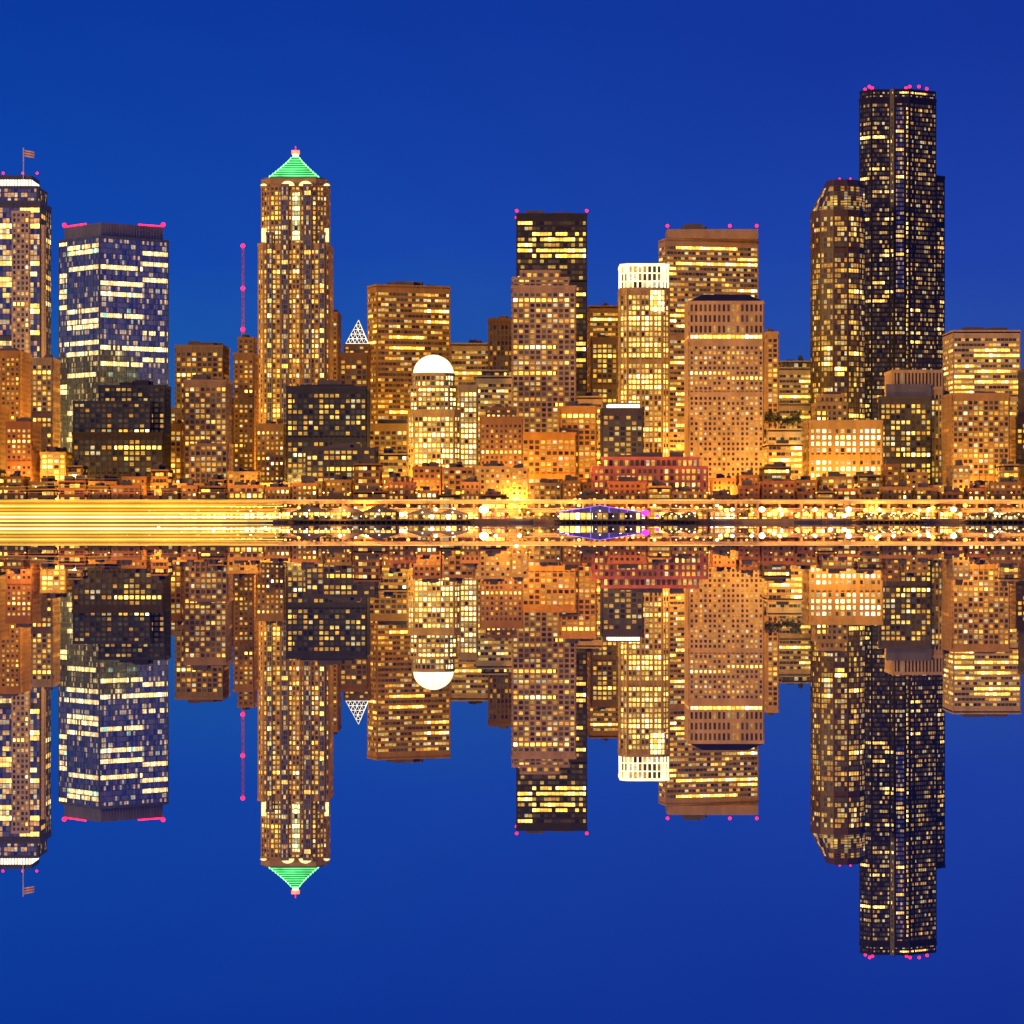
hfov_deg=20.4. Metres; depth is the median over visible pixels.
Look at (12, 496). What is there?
brick building
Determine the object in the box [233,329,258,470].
old brick tower
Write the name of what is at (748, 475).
apartment building
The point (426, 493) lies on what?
brick building
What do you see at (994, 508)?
street tree
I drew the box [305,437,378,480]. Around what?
apartment building
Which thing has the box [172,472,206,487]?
brick building
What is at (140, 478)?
apartment building
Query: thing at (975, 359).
office building
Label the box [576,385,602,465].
office building
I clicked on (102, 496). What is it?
apartment building
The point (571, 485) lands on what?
building
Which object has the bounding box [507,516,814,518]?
ground
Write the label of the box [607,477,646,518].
apartment building
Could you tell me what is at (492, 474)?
apartment building
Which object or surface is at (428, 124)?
sky
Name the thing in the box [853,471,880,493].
building
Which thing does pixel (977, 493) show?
apartment building
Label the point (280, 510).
street tree
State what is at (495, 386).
office building
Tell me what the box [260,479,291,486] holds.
brick building
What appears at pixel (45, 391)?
apartment tower
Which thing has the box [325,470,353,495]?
brick building
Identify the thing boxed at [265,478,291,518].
building
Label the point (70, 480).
building
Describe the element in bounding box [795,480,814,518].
building
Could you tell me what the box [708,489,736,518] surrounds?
building
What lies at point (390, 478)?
brick building
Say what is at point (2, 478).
brick building
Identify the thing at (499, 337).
office tower
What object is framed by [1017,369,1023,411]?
office tower
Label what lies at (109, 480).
apartment building
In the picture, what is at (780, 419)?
street tree
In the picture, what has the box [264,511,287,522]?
moored boat
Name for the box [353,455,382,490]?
brick building
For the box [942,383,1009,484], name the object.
apartment tower
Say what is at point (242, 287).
radio mast
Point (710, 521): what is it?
seawall
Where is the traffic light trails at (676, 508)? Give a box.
[273,508,1023,508]
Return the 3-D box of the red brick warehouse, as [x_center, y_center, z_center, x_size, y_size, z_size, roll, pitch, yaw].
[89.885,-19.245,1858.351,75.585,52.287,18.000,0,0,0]
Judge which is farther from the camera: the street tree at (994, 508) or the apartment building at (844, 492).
the apartment building at (844, 492)
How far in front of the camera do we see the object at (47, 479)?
1867.45 m
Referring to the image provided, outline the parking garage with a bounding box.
[762,435,803,479]
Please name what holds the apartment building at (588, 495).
on the ground
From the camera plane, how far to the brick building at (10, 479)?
1868.05 m
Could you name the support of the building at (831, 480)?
on the ground
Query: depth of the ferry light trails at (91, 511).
1699.67 m
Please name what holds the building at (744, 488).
on the ground
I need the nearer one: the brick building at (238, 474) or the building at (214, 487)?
the building at (214, 487)
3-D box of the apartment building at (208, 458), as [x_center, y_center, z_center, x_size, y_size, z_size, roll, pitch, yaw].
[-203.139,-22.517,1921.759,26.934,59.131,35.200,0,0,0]
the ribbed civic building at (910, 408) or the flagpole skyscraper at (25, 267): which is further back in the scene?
the flagpole skyscraper at (25, 267)
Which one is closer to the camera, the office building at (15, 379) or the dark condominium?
the dark condominium
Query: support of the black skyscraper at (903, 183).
on the ground
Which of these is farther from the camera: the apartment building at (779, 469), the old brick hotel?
the old brick hotel
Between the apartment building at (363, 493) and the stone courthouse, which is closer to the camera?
the apartment building at (363, 493)
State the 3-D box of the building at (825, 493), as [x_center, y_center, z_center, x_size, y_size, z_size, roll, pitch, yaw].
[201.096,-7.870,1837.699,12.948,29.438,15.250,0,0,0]
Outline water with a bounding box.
[0,523,1023,1023]
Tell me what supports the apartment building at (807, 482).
on the ground
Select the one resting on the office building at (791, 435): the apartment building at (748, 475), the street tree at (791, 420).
the street tree at (791, 420)
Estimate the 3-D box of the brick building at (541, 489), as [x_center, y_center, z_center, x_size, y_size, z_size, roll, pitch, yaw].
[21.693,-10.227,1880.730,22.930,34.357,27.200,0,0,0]
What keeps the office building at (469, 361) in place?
on the ground
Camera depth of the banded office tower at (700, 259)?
2189.47 m
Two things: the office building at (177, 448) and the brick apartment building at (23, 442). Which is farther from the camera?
the office building at (177, 448)
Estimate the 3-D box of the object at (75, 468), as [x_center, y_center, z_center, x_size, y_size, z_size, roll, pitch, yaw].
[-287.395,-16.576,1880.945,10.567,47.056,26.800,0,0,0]
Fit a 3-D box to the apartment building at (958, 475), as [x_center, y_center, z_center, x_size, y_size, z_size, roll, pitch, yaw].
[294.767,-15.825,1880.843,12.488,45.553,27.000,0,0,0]
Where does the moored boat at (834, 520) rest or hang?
on the water
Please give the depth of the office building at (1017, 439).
1990.14 m
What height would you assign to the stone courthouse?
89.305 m
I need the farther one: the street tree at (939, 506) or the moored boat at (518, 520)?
the street tree at (939, 506)
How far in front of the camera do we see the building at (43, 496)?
1831.93 m
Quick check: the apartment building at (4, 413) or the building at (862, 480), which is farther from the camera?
the apartment building at (4, 413)
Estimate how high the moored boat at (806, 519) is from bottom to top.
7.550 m
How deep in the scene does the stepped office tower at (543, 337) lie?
2059.86 m
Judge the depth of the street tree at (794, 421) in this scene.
2002.18 m
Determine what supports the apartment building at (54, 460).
on the ground
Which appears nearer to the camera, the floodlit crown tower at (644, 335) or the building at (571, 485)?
the building at (571, 485)
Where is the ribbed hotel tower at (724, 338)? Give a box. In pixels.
[684,294,764,490]
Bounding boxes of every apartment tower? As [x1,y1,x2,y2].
[31,349,60,451]
[174,341,229,422]
[183,368,232,477]
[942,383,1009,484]
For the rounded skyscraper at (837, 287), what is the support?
on the ground
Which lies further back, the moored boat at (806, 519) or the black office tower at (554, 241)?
the black office tower at (554, 241)
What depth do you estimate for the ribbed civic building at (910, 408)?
1982.14 m
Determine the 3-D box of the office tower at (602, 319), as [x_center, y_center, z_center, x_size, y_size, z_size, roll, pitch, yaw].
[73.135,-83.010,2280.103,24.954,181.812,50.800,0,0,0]
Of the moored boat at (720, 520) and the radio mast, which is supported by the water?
the moored boat at (720, 520)
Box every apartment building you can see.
[0,404,9,475]
[5,417,41,480]
[40,446,71,480]
[88,467,118,485]
[88,473,110,500]
[111,474,143,500]
[122,466,150,494]
[150,464,172,494]
[180,474,199,505]
[189,439,233,482]
[227,480,266,518]
[255,419,285,482]
[291,474,318,507]
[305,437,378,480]
[353,477,387,507]
[474,461,511,515]
[576,490,607,507]
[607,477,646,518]
[647,480,670,518]
[736,470,759,485]
[759,458,790,480]
[791,476,817,491]
[833,483,857,518]
[928,479,945,491]
[945,456,969,491]
[964,475,985,514]
[985,470,1022,514]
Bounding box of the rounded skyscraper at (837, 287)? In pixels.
[810,178,865,419]
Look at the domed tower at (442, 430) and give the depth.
1956.71 m
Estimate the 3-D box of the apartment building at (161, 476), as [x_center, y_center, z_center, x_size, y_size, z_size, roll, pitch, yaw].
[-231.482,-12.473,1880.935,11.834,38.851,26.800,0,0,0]
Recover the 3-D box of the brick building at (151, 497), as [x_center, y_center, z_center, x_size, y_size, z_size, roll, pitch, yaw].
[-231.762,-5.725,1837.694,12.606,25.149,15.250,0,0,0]
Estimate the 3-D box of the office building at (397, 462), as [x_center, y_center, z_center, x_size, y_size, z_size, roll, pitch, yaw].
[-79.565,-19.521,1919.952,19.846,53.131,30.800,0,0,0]
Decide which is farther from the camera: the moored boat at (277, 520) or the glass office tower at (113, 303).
the glass office tower at (113, 303)
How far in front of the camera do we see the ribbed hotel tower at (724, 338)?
1989.65 m
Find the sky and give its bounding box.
[0,0,1023,406]
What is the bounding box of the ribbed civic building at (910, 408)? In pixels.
[877,370,943,484]
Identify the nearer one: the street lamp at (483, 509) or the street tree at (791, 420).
the street lamp at (483, 509)
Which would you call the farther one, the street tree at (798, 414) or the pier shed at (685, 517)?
the street tree at (798, 414)
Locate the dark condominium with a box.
[72,380,170,480]
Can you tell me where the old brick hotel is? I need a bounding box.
[479,404,522,467]
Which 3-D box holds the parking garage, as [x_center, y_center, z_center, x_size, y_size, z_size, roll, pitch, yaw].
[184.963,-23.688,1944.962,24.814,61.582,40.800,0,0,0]
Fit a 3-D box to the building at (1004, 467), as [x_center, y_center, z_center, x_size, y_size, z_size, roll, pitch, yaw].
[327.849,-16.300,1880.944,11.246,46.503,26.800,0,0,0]
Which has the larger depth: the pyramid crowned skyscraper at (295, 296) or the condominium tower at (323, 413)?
the pyramid crowned skyscraper at (295, 296)
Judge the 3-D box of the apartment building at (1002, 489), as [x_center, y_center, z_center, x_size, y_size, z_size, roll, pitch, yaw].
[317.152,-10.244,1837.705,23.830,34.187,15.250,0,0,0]
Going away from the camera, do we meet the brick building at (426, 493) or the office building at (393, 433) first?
the brick building at (426, 493)
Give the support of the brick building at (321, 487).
on the ground
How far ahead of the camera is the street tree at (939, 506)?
1815.19 m
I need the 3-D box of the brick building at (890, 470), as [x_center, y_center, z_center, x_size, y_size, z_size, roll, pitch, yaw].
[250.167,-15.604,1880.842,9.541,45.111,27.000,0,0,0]
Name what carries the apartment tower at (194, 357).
on the ground
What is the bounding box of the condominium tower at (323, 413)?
[286,372,370,482]
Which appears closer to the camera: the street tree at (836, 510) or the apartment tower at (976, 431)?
the street tree at (836, 510)
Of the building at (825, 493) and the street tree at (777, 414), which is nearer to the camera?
the building at (825, 493)
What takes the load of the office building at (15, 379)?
on the ground
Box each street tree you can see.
[276,507,286,518]
[521,508,527,518]
[764,411,773,427]
[766,412,780,427]
[767,506,781,513]
[772,416,787,427]
[782,417,795,425]
[786,416,803,427]
[790,410,801,427]
[828,508,838,516]
[933,505,943,511]
[951,506,961,513]
[991,506,1001,513]
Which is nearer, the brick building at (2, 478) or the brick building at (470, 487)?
the brick building at (470, 487)
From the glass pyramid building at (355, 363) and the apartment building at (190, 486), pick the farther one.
the glass pyramid building at (355, 363)
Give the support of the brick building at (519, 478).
on the ground
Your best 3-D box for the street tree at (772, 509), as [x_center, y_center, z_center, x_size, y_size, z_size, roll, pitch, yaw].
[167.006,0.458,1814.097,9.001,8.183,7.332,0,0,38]
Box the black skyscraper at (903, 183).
[859,85,944,419]
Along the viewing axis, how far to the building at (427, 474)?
1867.68 m
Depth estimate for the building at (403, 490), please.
1831.64 m
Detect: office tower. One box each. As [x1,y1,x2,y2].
[58,222,168,451]
[367,277,450,422]
[487,315,510,374]
[511,267,576,431]
[515,209,587,395]
[587,298,617,391]
[589,334,617,407]
[658,224,758,450]
[764,328,778,428]
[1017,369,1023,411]
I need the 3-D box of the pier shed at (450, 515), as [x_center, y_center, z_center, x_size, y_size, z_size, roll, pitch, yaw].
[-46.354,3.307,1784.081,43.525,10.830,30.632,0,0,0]
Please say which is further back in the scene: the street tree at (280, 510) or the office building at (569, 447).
the office building at (569, 447)
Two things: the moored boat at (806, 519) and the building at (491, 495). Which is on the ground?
the building at (491, 495)
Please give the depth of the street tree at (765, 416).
1994.66 m
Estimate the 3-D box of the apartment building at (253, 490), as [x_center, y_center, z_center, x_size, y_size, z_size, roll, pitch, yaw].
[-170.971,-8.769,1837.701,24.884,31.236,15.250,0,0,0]
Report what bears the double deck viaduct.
on the ground
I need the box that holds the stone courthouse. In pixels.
[802,392,882,479]
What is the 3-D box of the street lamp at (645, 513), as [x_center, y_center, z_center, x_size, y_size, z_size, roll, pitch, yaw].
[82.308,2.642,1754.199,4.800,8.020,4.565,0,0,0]
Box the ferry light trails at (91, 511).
[0,478,282,521]
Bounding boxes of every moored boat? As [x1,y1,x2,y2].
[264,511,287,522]
[508,511,533,522]
[712,511,733,522]
[793,511,821,522]
[826,511,845,522]
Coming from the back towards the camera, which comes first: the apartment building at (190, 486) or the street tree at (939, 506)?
the apartment building at (190, 486)
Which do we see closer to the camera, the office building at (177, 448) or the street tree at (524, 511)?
the street tree at (524, 511)
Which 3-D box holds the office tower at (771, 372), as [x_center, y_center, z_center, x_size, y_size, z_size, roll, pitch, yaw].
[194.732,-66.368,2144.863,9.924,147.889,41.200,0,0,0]
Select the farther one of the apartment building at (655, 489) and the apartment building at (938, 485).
the apartment building at (938, 485)
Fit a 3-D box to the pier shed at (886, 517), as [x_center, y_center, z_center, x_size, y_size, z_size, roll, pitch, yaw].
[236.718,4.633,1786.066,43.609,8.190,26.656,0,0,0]
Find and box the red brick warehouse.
[591,442,707,494]
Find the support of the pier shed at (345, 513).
in the water
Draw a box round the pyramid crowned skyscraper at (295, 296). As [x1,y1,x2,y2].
[257,146,333,423]
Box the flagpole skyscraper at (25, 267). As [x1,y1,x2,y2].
[0,148,51,357]
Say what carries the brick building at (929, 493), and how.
on the ground
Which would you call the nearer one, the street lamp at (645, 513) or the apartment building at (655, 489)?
the street lamp at (645, 513)
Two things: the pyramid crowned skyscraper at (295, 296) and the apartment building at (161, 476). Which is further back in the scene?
the pyramid crowned skyscraper at (295, 296)
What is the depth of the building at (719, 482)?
1867.65 m
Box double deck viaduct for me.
[189,501,1023,518]
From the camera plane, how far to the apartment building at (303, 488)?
1831.70 m
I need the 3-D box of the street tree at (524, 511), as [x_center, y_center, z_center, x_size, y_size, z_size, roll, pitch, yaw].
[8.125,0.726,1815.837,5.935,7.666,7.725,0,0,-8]
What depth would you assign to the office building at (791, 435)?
1984.64 m
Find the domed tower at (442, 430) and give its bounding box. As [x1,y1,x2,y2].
[407,355,478,476]
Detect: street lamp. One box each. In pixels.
[479,506,488,512]
[642,510,648,522]
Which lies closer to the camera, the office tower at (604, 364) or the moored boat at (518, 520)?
the moored boat at (518, 520)
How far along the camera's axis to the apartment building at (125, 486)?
1831.74 m
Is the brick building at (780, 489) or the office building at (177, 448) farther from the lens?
the office building at (177, 448)
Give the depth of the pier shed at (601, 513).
1765.70 m
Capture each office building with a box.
[0,348,31,420]
[171,420,182,482]
[333,310,341,379]
[370,414,407,452]
[378,444,409,476]
[450,340,487,408]
[476,358,512,465]
[523,401,596,482]
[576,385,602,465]
[600,403,643,465]
[764,428,801,443]
[779,348,809,427]
[942,323,1020,416]
[1010,405,1023,463]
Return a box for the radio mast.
[241,244,244,333]
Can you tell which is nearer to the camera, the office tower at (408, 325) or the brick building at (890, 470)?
the brick building at (890, 470)
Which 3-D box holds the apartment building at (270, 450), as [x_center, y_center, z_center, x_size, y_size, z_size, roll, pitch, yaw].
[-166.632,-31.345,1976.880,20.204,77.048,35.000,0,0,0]
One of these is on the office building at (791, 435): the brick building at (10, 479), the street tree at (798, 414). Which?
the street tree at (798, 414)
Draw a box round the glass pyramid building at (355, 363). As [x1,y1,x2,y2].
[339,320,371,422]
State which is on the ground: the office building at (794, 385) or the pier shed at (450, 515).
the office building at (794, 385)
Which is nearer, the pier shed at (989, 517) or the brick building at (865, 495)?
the pier shed at (989, 517)
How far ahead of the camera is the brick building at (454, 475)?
1867.66 m
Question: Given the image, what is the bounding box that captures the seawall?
[0,519,1022,522]
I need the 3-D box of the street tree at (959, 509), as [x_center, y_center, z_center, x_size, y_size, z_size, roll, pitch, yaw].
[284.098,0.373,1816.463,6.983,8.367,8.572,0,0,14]
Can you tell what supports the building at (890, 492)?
on the ground
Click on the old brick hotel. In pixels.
(501, 434)
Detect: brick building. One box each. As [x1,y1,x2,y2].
[0,469,5,486]
[0,484,28,500]
[5,471,30,487]
[142,487,161,500]
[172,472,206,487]
[226,465,260,484]
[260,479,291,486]
[293,474,324,495]
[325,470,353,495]
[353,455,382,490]
[382,471,412,490]
[415,486,438,507]
[442,462,474,493]
[460,476,480,518]
[511,458,528,515]
[528,478,561,515]
[671,478,708,518]
[759,478,795,518]
[857,482,879,515]
[880,458,899,486]
[913,474,937,518]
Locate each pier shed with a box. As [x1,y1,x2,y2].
[287,505,401,522]
[402,509,472,522]
[553,505,644,522]
[656,511,702,522]
[852,513,926,522]
[958,512,1023,522]
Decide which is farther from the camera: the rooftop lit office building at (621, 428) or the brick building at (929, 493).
the rooftop lit office building at (621, 428)
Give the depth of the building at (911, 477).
1867.73 m
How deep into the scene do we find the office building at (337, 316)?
2255.29 m
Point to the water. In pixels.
(510, 773)
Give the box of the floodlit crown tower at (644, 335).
[618,263,669,456]
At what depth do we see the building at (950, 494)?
1831.43 m
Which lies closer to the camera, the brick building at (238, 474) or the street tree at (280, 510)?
the street tree at (280, 510)
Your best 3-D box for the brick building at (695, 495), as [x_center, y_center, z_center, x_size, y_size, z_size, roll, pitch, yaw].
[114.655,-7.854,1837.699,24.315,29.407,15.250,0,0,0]

